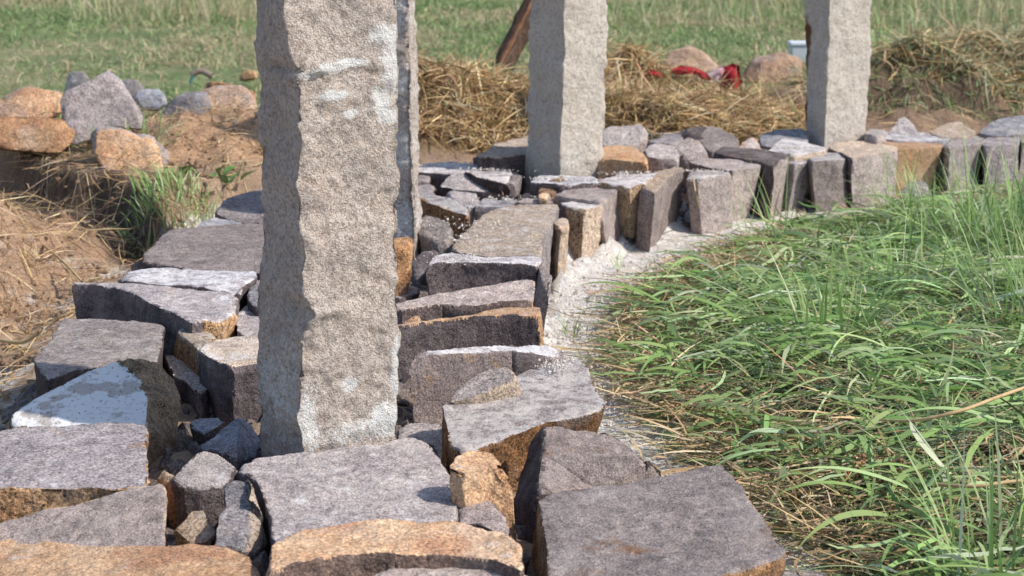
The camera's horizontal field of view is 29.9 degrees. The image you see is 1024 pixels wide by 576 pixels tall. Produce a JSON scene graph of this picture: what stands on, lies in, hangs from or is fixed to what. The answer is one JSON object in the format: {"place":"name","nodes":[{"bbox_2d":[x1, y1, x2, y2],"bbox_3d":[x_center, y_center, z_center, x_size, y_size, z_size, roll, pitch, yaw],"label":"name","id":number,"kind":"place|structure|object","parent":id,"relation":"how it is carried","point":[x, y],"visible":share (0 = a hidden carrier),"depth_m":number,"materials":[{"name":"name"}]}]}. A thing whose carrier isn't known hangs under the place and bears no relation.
{"place":"outdoors","nodes":[
{"label":"outdoors","id":0,"kind":"place"},
{"bbox_2d":[0,0,1023,575],"bbox_3d":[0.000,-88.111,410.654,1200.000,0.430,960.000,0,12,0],"label":"ground","id":1,"kind":"structure","parent":0,"point":[432,150],"depth_m":5.48,"materials":[{"name":"soil"}]},
{"bbox_2d":[3,86,62,117],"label":"loose rock","id":2,"kind":"object","parent":1,"relation":"on","point":[28,97],"visible":0.56,"depth_m":6.25,"materials":[{"name":"orange stone"}]},
{"bbox_2d":[0,116,74,154],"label":"loose rock","id":3,"kind":"object","parent":1,"relation":"on","point":[13,137],"visible":0.93,"depth_m":5.77,"materials":[{"name":"orange stone"}]},
{"bbox_2d":[0,422,149,522],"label":"foundation stone","id":4,"kind":"object","parent":1,"relation":"on","point":[43,467],"visible":0.6,"depth_m":2.81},
{"bbox_2d":[65,71,88,90],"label":"loose rock","id":5,"kind":"object","parent":1,"relation":"on","point":[76,78],"visible":0.57,"depth_m":7.89,"materials":[{"name":"grey stone"}]},
{"bbox_2d":[0,484,167,545],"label":"foundation stone","id":6,"kind":"object","parent":1,"relation":"on","point":[136,516],"visible":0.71,"depth_m":2.58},
{"bbox_2d":[9,358,180,465],"bbox_3d":[-0.695,0.239,3.217,0.270,0.200,0.251,0,12,0],"label":"foundation stone","id":7,"kind":"object","parent":1,"relation":"on","point":[139,391],"visible":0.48,"depth_m":3.19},
{"bbox_2d":[34,318,165,397],"bbox_3d":[-0.755,0.200,3.563,0.224,0.210,0.464,-1,12,-5],"label":"foundation stone","id":8,"kind":"object","parent":1,"relation":"on","point":[73,348],"visible":0.41,"depth_m":3.52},
{"bbox_2d":[60,71,145,145],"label":"loose rock","id":9,"kind":"object","parent":1,"relation":"on","point":[97,101],"visible":0.88,"depth_m":5.81,"materials":[{"name":"grey stone"}]},
{"bbox_2d":[0,80,257,336],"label":"fine roots","id":10,"kind":"object","parent":1,"relation":"on","point":[86,217],"visible":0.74,"depth_m":5.26,"materials":[{"name":"plant"}]},
{"bbox_2d":[68,106,190,159],"bbox_3d":[-1.107,-0.447,5.611,0.327,0.152,0.312,8,15,34],"label":"grass tuft","id":11,"kind":"object","parent":1,"relation":"on","point":[144,124],"visible":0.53,"depth_m":5.65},
{"bbox_2d":[0,538,259,575],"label":"foundation stone","id":12,"kind":"object","parent":1,"relation":"on","point":[47,558],"visible":1,"depth_m":2.47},
{"bbox_2d":[91,125,169,170],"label":"loose rock","id":13,"kind":"object","parent":1,"relation":"on","point":[141,152],"visible":0.74,"depth_m":5.48,"materials":[{"name":"orange stone"}]},
{"bbox_2d":[0,94,262,423],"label":"straw litter on left bank","id":14,"kind":"object","parent":1,"relation":"on","point":[63,159],"visible":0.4,"depth_m":5.10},
{"bbox_2d":[0,99,33,116],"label":"loose rock","id":15,"kind":"object","parent":14,"relation":"on","point":[11,109],"visible":0.59,"depth_m":5.94,"materials":[{"name":"stone"}]},
{"bbox_2d":[0,107,262,414],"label":"earth crumbs","id":16,"kind":"object","parent":1,"relation":"on","point":[4,361],"visible":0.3,"depth_m":5.15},
{"bbox_2d":[135,89,166,111],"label":"loose rock","id":17,"kind":"object","parent":1,"relation":"on","point":[154,95],"visible":0.88,"depth_m":7.31,"materials":[{"name":"grey stone"}]},
{"bbox_2d":[72,282,239,365],"bbox_3d":[-0.675,0.111,3.879,0.211,0.210,0.499,-10,16,-39],"label":"foundation stone","id":18,"kind":"object","parent":1,"relation":"on","point":[172,311],"visible":0.34,"depth_m":3.83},
{"bbox_2d":[109,161,214,257],"bbox_3d":[-0.919,-0.217,5.228,0.354,0.240,0.366,-9,15,-37],"label":"grass tuft","id":19,"kind":"object","parent":1,"relation":"on","point":[125,234],"visible":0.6,"depth_m":5.24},
{"bbox_2d":[157,470,175,528],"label":"foundation stone","id":20,"kind":"object","parent":1,"relation":"on","point":[165,479],"visible":0.28,"depth_m":2.87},
{"bbox_2d":[128,161,222,228],"bbox_3d":[-0.845,-0.225,5.213,0.375,0.237,0.379,3,13,12],"label":"grass tuft","id":21,"kind":"object","parent":1,"relation":"on","point":[160,181],"visible":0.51,"depth_m":5.25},
{"bbox_2d":[163,91,211,117],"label":"loose rock","id":22,"kind":"object","parent":1,"relation":"on","point":[194,98],"visible":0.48,"depth_m":6.16,"materials":[{"name":"grey stone"}]},
{"bbox_2d":[119,268,256,335],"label":"foundation stone","id":23,"kind":"object","parent":1,"relation":"on","point":[237,284],"visible":0.3,"depth_m":3.97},
{"bbox_2d":[174,328,216,375],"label":"foundation stone","id":24,"kind":"object","parent":1,"relation":"on","point":[188,345],"visible":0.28,"depth_m":3.58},
{"bbox_2d":[142,223,263,279],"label":"foundation stone","id":25,"kind":"object","parent":1,"relation":"on","point":[233,247],"visible":0.3,"depth_m":4.35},
{"bbox_2d":[171,451,235,530],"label":"foundation stone","id":26,"kind":"object","parent":1,"relation":"on","point":[201,480],"visible":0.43,"depth_m":2.83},
{"bbox_2d":[154,165,254,183],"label":"broadleaf weed","id":27,"kind":"object","parent":1,"relation":"on","point":[223,177],"visible":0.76,"depth_m":5.41,"materials":[{"name":"green plant"}]},
{"bbox_2d":[189,418,224,445],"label":"foundation stone","id":28,"kind":"object","parent":1,"relation":"on","point":[203,430],"visible":0.51,"depth_m":3.24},
{"bbox_2d":[194,418,259,470],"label":"foundation stone","id":29,"kind":"object","parent":1,"relation":"on","point":[235,443],"visible":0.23,"depth_m":3.15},
{"bbox_2d":[200,85,256,110],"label":"loose rock","id":30,"kind":"object","parent":1,"relation":"on","point":[233,92],"visible":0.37,"depth_m":6.28,"materials":[{"name":"stone"}]},
{"bbox_2d":[198,335,261,426],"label":"foundation stone","id":31,"kind":"object","parent":1,"relation":"on","point":[228,378],"visible":0.47,"depth_m":3.40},
{"bbox_2d":[215,189,264,224],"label":"foundation stone","id":32,"kind":"object","parent":1,"relation":"on","point":[247,208],"visible":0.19,"depth_m":4.90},
{"bbox_2d":[215,480,268,561],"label":"foundation stone","id":33,"kind":"object","parent":1,"relation":"on","point":[240,529],"visible":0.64,"depth_m":2.67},
{"bbox_2d":[236,306,259,336],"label":"foundation stone","id":34,"kind":"object","parent":1,"relation":"on","point":[247,322],"visible":0.15,"depth_m":3.73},
{"bbox_2d":[254,0,400,457],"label":"granite post","id":35,"kind":"object","parent":1,"relation":"on","point":[329,339],"visible":0.77,"depth_m":2.96,"materials":[{"name":"stone"}]},
{"bbox_2d":[265,519,523,575],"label":"foundation stone","id":36,"kind":"object","parent":1,"relation":"on","point":[371,547],"visible":0.98,"depth_m":2.42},
{"bbox_2d":[394,237,413,295],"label":"foundation stone","id":37,"kind":"object","parent":1,"relation":"on","point":[403,246],"visible":0.27,"depth_m":4.22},
{"bbox_2d":[394,0,422,259],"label":"granite post","id":38,"kind":"object","parent":1,"relation":"on","point":[408,209],"visible":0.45,"depth_m":4.72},
{"bbox_2d":[396,422,441,457],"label":"foundation stone","id":39,"kind":"object","parent":1,"relation":"on","point":[430,434],"visible":0.19,"depth_m":3.25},
{"bbox_2d":[410,250,439,286],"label":"foundation stone","id":40,"kind":"object","parent":1,"relation":"on","point":[418,266],"visible":0.2,"depth_m":4.58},
{"bbox_2d":[418,215,453,254],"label":"foundation stone","id":41,"kind":"object","parent":1,"relation":"on","point":[429,242],"visible":0.41,"depth_m":4.80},
{"bbox_2d":[420,195,469,243],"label":"foundation stone","id":42,"kind":"object","parent":1,"relation":"on","point":[440,207],"visible":0.53,"depth_m":4.96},
{"bbox_2d":[373,567,525,575],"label":"foundation stone","id":43,"kind":"object","parent":1,"relation":"on","point":[450,571],"visible":0.64,"depth_m":2.40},
{"bbox_2d":[446,191,479,227],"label":"foundation stone","id":44,"kind":"object","parent":1,"relation":"on","point":[463,197],"visible":0.2,"depth_m":5.16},
{"bbox_2d":[396,279,534,324],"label":"foundation stone","id":45,"kind":"object","parent":1,"relation":"on","point":[476,300],"visible":0.3,"depth_m":3.77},
{"bbox_2d":[418,161,512,197],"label":"foundation stone","id":46,"kind":"object","parent":1,"relation":"on","point":[436,175],"visible":0.28,"depth_m":5.46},
{"bbox_2d":[397,307,543,381],"bbox_3d":[-0.068,0.165,3.699,0.359,0.228,0.108,-8,14,-32],"label":"foundation stone","id":47,"kind":"object","parent":1,"relation":"on","point":[513,326],"visible":0.36,"depth_m":3.69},
{"bbox_2d":[450,451,516,541],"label":"foundation stone","id":48,"kind":"object","parent":1,"relation":"on","point":[477,477],"visible":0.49,"depth_m":2.72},
{"bbox_2d":[426,253,541,306],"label":"foundation stone","id":49,"kind":"object","parent":1,"relation":"on","point":[443,277],"visible":0.37,"depth_m":4.21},
{"bbox_2d":[458,500,511,536],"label":"foundation stone","id":50,"kind":"object","parent":1,"relation":"on","point":[487,515],"visible":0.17,"depth_m":2.67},
{"bbox_2d":[408,345,563,425],"bbox_3d":[-0.047,0.220,3.472,0.310,0.247,0.071,-5,13,-21],"label":"foundation stone","id":51,"kind":"object","parent":1,"relation":"on","point":[439,378],"visible":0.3,"depth_m":3.42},
{"bbox_2d":[0,170,981,575],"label":"rubble bed","id":52,"kind":"object","parent":1,"relation":"on","point":[260,562],"depth_m":3.41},
{"bbox_2d":[165,355,209,418],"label":"foundation stone","id":53,"kind":"object","parent":52,"relation":"on","point":[192,390],"visible":0.27,"depth_m":3.50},
{"bbox_2d":[174,510,216,545],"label":"foundation stone","id":54,"kind":"object","parent":52,"relation":"on","point":[196,527],"visible":0.54,"depth_m":2.71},
{"bbox_2d":[235,437,458,555],"bbox_3d":[-0.226,0.367,2.797,0.312,0.169,0.464,-3,13,-16],"label":"foundation stone","id":55,"kind":"object","parent":52,"relation":"on","point":[405,478],"visible":0.48,"depth_m":2.79,"materials":[{"name":"stone"}]},
{"bbox_2d":[441,172,504,201],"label":"foundation stone","id":56,"kind":"object","parent":52,"relation":"on","point":[466,182],"visible":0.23,"depth_m":5.28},
{"bbox_2d":[554,178,620,245],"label":"foundation stone","id":57,"kind":"object","parent":52,"relation":"on","point":[607,199],"visible":0.35,"depth_m":5.12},
{"bbox_2d":[689,158,760,221],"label":"foundation stone","id":58,"kind":"object","parent":52,"relation":"on","point":[749,172],"visible":0.47,"depth_m":5.60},
{"bbox_2d":[768,138,825,194],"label":"foundation stone","id":59,"kind":"object","parent":52,"relation":"on","point":[801,154],"visible":0.44,"depth_m":5.85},
{"bbox_2d":[977,115,1023,138],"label":"foundation stone","id":60,"kind":"object","parent":52,"relation":"on","point":[1007,127],"visible":0.34,"depth_m":6.28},
{"bbox_2d":[475,198,516,219],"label":"foundation stone","id":61,"kind":"object","parent":1,"relation":"on","point":[482,207],"visible":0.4,"depth_m":5.11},
{"bbox_2d":[476,135,527,199],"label":"foundation stone","id":62,"kind":"object","parent":1,"relation":"on","point":[509,154],"visible":0.27,"depth_m":5.55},
{"bbox_2d":[451,204,558,272],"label":"foundation stone","id":63,"kind":"object","parent":1,"relation":"on","point":[532,235],"visible":0.46,"depth_m":4.60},
{"bbox_2d":[0,0,1023,122],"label":"field grass","id":64,"kind":"structure","parent":1,"relation":"on","point":[450,11],"depth_m":11.10,"materials":[{"name":"plant"}]},
{"bbox_2d":[0,0,1023,28],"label":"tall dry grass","id":65,"kind":"structure","parent":1,"relation":"on","point":[97,3],"depth_m":11.99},
{"bbox_2d":[441,360,604,492],"bbox_3d":[0.028,0.286,3.156,0.242,0.209,0.597,8,15,33],"label":"foundation stone","id":66,"kind":"object","parent":1,"relation":"on","point":[504,431],"visible":0.44,"depth_m":3.08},
{"bbox_2d":[452,367,521,404],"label":"foundation stone","id":67,"kind":"object","parent":66,"relation":"on","point":[490,385],"visible":0.77,"depth_m":3.16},
{"bbox_2d":[534,260,551,337],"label":"foundation stone","id":68,"kind":"object","parent":1,"relation":"on","point":[543,288],"visible":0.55,"depth_m":4.08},
{"bbox_2d":[550,218,568,280],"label":"foundation stone","id":69,"kind":"object","parent":1,"relation":"on","point":[559,252],"visible":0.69,"depth_m":4.75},
{"bbox_2d":[530,175,599,198],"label":"foundation stone","id":70,"kind":"object","parent":1,"relation":"on","point":[536,184],"visible":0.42,"depth_m":5.24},
{"bbox_2d":[524,0,608,193],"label":"granite post","id":71,"kind":"object","parent":1,"relation":"on","point":[567,66],"visible":0.79,"depth_m":5.42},
{"bbox_2d":[558,201,602,259],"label":"foundation stone","id":72,"kind":"object","parent":1,"relation":"on","point":[584,220],"visible":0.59,"depth_m":5.00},
{"bbox_2d":[513,426,661,542],"bbox_3d":[0.082,0.326,2.900,0.235,0.208,0.184,-8,14,-32],"label":"foundation stone","id":73,"kind":"object","parent":1,"relation":"on","point":[559,459],"visible":0.4,"depth_m":2.85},
{"bbox_2d":[416,15,806,155],"bbox_3d":[0.030,-0.811,7.081,2.208,0.445,1.958,-6,14,-25],"label":"straw pile","id":74,"kind":"object","parent":1,"relation":"on","point":[690,104],"visible":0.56,"depth_m":6.67,"materials":[{"name":"plant"}]},
{"bbox_2d":[491,0,531,73],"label":"leaning timber","id":75,"kind":"object","parent":74,"relation":"on","point":[519,25],"visible":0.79,"depth_m":7.24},
{"bbox_2d":[704,63,740,90],"bbox_3d":[0.864,-0.858,7.904,0.150,0.134,0.065,5,13,21],"label":"plastic bag","id":76,"kind":"object","parent":74,"relation":"on","point":[731,68],"visible":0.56,"depth_m":7.89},
{"bbox_2d":[596,145,647,179],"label":"foundation stone","id":77,"kind":"object","parent":1,"relation":"on","point":[616,158],"visible":0.31,"depth_m":5.48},
{"bbox_2d":[602,124,647,154],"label":"foundation stone","id":78,"kind":"object","parent":1,"relation":"on","point":[635,136],"visible":0.27,"depth_m":6.02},
{"bbox_2d":[598,172,658,237],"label":"foundation stone","id":79,"kind":"object","parent":1,"relation":"on","point":[628,187],"visible":0.48,"depth_m":5.20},
{"bbox_2d":[531,464,786,575],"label":"foundation stone","id":80,"kind":"object","parent":1,"relation":"on","point":[707,521],"visible":1,"depth_m":2.57,"materials":[{"name":"stone"}]},
{"bbox_2d":[635,167,683,251],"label":"foundation stone","id":81,"kind":"object","parent":1,"relation":"on","point":[659,204],"visible":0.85,"depth_m":5.22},
{"bbox_2d":[645,143,679,172],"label":"foundation stone","id":82,"kind":"object","parent":1,"relation":"on","point":[659,156],"visible":0.32,"depth_m":5.72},
{"bbox_2d":[648,133,683,147],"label":"foundation stone","id":83,"kind":"object","parent":1,"relation":"on","point":[674,140],"visible":0.31,"depth_m":5.93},
{"bbox_2d":[415,132,958,373],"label":"lime crumbs on stones","id":84,"kind":"object","parent":1,"relation":"on","point":[558,365],"visible":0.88,"depth_m":5.13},
{"bbox_2d":[663,45,717,77],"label":"loose rock","id":85,"kind":"object","parent":1,"relation":"on","point":[703,59],"visible":0.5,"depth_m":8.53,"materials":[{"name":"stone"}]},
{"bbox_2d":[676,138,707,187],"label":"foundation stone","id":86,"kind":"object","parent":1,"relation":"on","point":[690,149],"visible":0.37,"depth_m":5.87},
{"bbox_2d":[677,126,738,158],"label":"foundation stone","id":87,"kind":"object","parent":1,"relation":"on","point":[711,139],"visible":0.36,"depth_m":6.09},
{"bbox_2d":[687,170,732,234],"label":"foundation stone","id":88,"kind":"object","parent":1,"relation":"on","point":[713,198],"visible":0.79,"depth_m":5.44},
{"bbox_2d":[713,146,788,218],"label":"foundation stone","id":89,"kind":"object","parent":1,"relation":"on","point":[774,170],"visible":0.43,"depth_m":5.67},
{"bbox_2d":[543,192,958,428],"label":"lime crumbs","id":90,"kind":"object","parent":1,"relation":"on","point":[549,343],"visible":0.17,"depth_m":4.39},
{"bbox_2d":[741,52,803,84],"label":"loose rock","id":91,"kind":"object","parent":1,"relation":"on","point":[779,63],"visible":0.59,"depth_m":8.59,"materials":[{"name":"stone"}]},
{"bbox_2d":[758,128,807,149],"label":"foundation stone","id":92,"kind":"object","parent":1,"relation":"on","point":[768,140],"visible":0.29,"depth_m":6.15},
{"bbox_2d":[548,167,1023,575],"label":"dry grass litter","id":93,"kind":"object","parent":1,"relation":"on","point":[790,516],"visible":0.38,"depth_m":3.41,"materials":[{"name":"plant"}]},
{"bbox_2d":[879,386,1023,421],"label":"dry stalk","id":94,"kind":"object","parent":93,"relation":"on","point":[968,407],"visible":0.99,"depth_m":3.09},
{"bbox_2d":[723,147,862,244],"bbox_3d":[0.721,-0.234,5.095,0.369,0.302,0.330,5,13,23],"label":"grass tuft","id":95,"kind":"object","parent":1,"relation":"on","point":[785,206],"visible":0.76,"depth_m":5.17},
{"bbox_2d":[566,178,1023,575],"bbox_3d":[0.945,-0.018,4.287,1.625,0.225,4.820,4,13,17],"label":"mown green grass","id":96,"kind":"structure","parent":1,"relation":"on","point":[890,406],"depth_m":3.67,"materials":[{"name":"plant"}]},
{"bbox_2d":[783,160,808,210],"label":"foundation stone","id":97,"kind":"object","parent":1,"relation":"on","point":[798,173],"visible":0.51,"depth_m":5.76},
{"bbox_2d":[787,41,806,63],"bbox_3d":[1.389,-1.126,9.169,0.140,0.100,0.130,0,12,0],"label":"plastic container","id":98,"kind":"object","parent":1,"relation":"on","point":[798,49],"visible":0.48,"depth_m":9.11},
{"bbox_2d":[807,153,848,211],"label":"foundation stone","id":99,"kind":"object","parent":1,"relation":"on","point":[832,171],"visible":0.68,"depth_m":5.75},
{"bbox_2d":[804,0,871,152],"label":"granite post","id":100,"kind":"object","parent":1,"relation":"on","point":[838,42],"visible":0.65,"depth_m":6.11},
{"bbox_2d":[752,236,928,357],"bbox_3d":[0.661,0.014,3.945,0.357,0.248,0.418,0,12,0],"label":"grass tuft","id":101,"kind":"object","parent":1,"relation":"on","point":[822,310],"visible":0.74,"depth_m":3.92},
{"bbox_2d":[662,28,1023,134],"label":"straw litter on far mounds","id":102,"kind":"object","parent":1,"relation":"on","point":[798,90],"visible":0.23,"depth_m":7.44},
{"bbox_2d":[827,141,897,211],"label":"foundation stone","id":103,"kind":"object","parent":1,"relation":"on","point":[870,154],"visible":0.44,"depth_m":5.84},
{"bbox_2d":[817,140,958,224],"bbox_3d":[1.083,-0.282,5.440,0.404,0.262,0.398,0,12,0],"label":"grass tuft","id":104,"kind":"object","parent":1,"relation":"on","point":[892,193],"visible":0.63,"depth_m":5.51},
{"bbox_2d":[763,3,1023,115],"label":"hay heap","id":105,"kind":"object","parent":1,"relation":"on","point":[1008,45],"visible":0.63,"depth_m":7.64,"materials":[{"name":"plant"}]},
{"bbox_2d":[808,203,999,298],"bbox_3d":[0.927,-0.082,4.448,0.377,0.231,0.465,6,14,26],"label":"grass tuft","id":106,"kind":"object","parent":1,"relation":"on","point":[921,249],"visible":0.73,"depth_m":4.49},
{"bbox_2d":[888,117,919,135],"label":"foundation stone","id":107,"kind":"object","parent":1,"relation":"on","point":[904,125],"visible":0.23,"depth_m":6.27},
{"bbox_2d":[883,141,942,197],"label":"foundation stone","id":108,"kind":"object","parent":1,"relation":"on","point":[929,160],"visible":0.4,"depth_m":5.97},
{"bbox_2d":[885,131,949,176],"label":"foundation stone","id":109,"kind":"object","parent":1,"relation":"on","point":[897,138],"visible":0.27,"depth_m":6.10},
{"bbox_2d":[870,0,975,53],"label":"grass tuft","id":110,"kind":"object","parent":1,"relation":"on","point":[904,31],"visible":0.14,"depth_m":9.37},
{"bbox_2d":[826,391,1023,575],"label":"grass tuft","id":111,"kind":"object","parent":1,"relation":"on","point":[991,533],"visible":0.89,"depth_m":2.67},
{"bbox_2d":[866,139,986,206],"bbox_3d":[1.230,-0.315,5.637,0.397,0.236,0.412,0,12,0],"label":"grass tuft","id":112,"kind":"object","parent":1,"relation":"on","point":[920,180],"visible":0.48,"depth_m":5.65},
{"bbox_2d":[845,116,1023,255],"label":"grass tuft","id":113,"kind":"object","parent":1,"relation":"on","point":[997,220],"visible":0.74,"depth_m":5.02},
{"bbox_2d":[865,136,1023,251],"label":"grass tuft","id":114,"kind":"object","parent":1,"relation":"on","point":[978,209],"visible":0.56,"depth_m":5.12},
{"bbox_2d":[930,122,975,183],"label":"foundation stone","id":115,"kind":"object","parent":1,"relation":"on","point":[954,129],"visible":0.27,"depth_m":6.21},
{"bbox_2d":[901,166,1023,325],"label":"grass tuft","id":116,"kind":"object","parent":1,"relation":"on","point":[1009,283],"visible":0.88,"depth_m":4.13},
{"bbox_2d":[942,136,984,196],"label":"foundation stone","id":117,"kind":"object","parent":1,"relation":"on","point":[958,145],"visible":0.51,"depth_m":6.03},
{"bbox_2d":[980,137,1019,192],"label":"foundation stone","id":118,"kind":"object","parent":1,"relation":"on","point":[993,145],"visible":0.48,"depth_m":6.07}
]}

